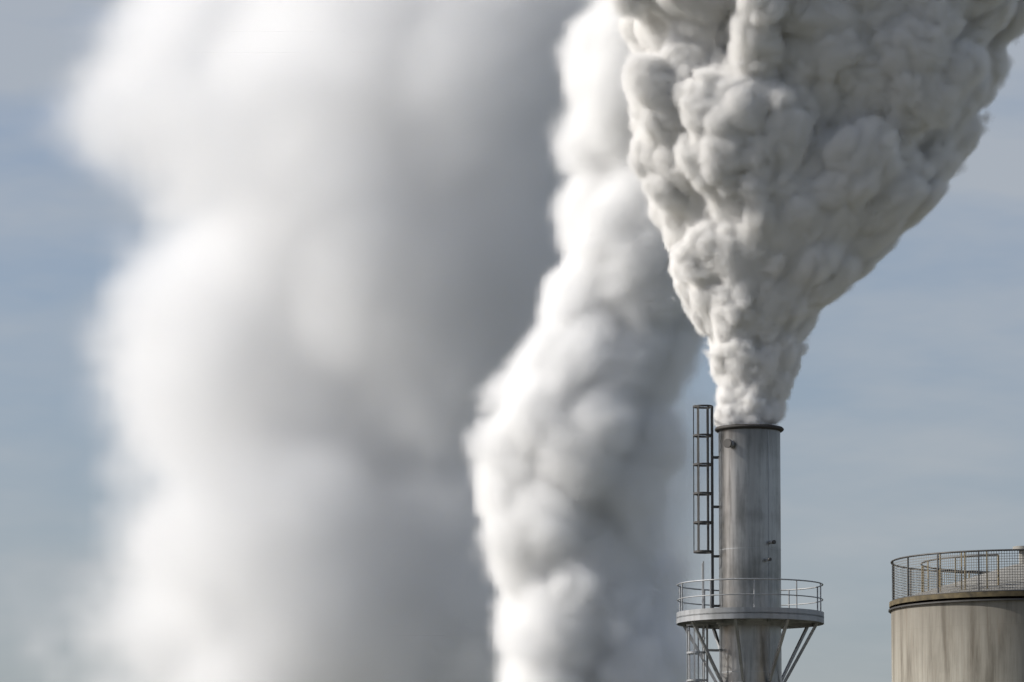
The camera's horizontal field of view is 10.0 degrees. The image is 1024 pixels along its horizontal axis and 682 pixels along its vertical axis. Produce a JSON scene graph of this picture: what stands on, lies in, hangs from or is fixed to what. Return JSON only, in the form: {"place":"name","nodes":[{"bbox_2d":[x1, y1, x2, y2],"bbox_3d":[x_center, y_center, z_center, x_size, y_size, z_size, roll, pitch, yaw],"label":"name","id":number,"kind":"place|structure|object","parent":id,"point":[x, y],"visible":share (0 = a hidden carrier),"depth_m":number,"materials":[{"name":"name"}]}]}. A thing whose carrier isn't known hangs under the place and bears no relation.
{"place":"outdoors","nodes":[
{"label":"outdoors","id":0,"kind":"place"},
{"bbox_2d":[0,0,1023,681],"label":"sky","id":1,"kind":"structure","parent":0,"point":[340,340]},
{"bbox_2d":[676,405,823,681],"bbox_3d":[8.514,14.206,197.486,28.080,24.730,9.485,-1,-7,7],"label":"chimney","id":2,"kind":"object","parent":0,"point":[749,618],"visible":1,"depth_m":199.84,"materials":[{"name":"metal"}]},
{"bbox_2d":[888,546,1023,681],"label":"tank","id":3,"kind":"object","parent":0,"point":[969,629],"visible":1,"depth_m":187.92,"materials":[{"name":"metal"}]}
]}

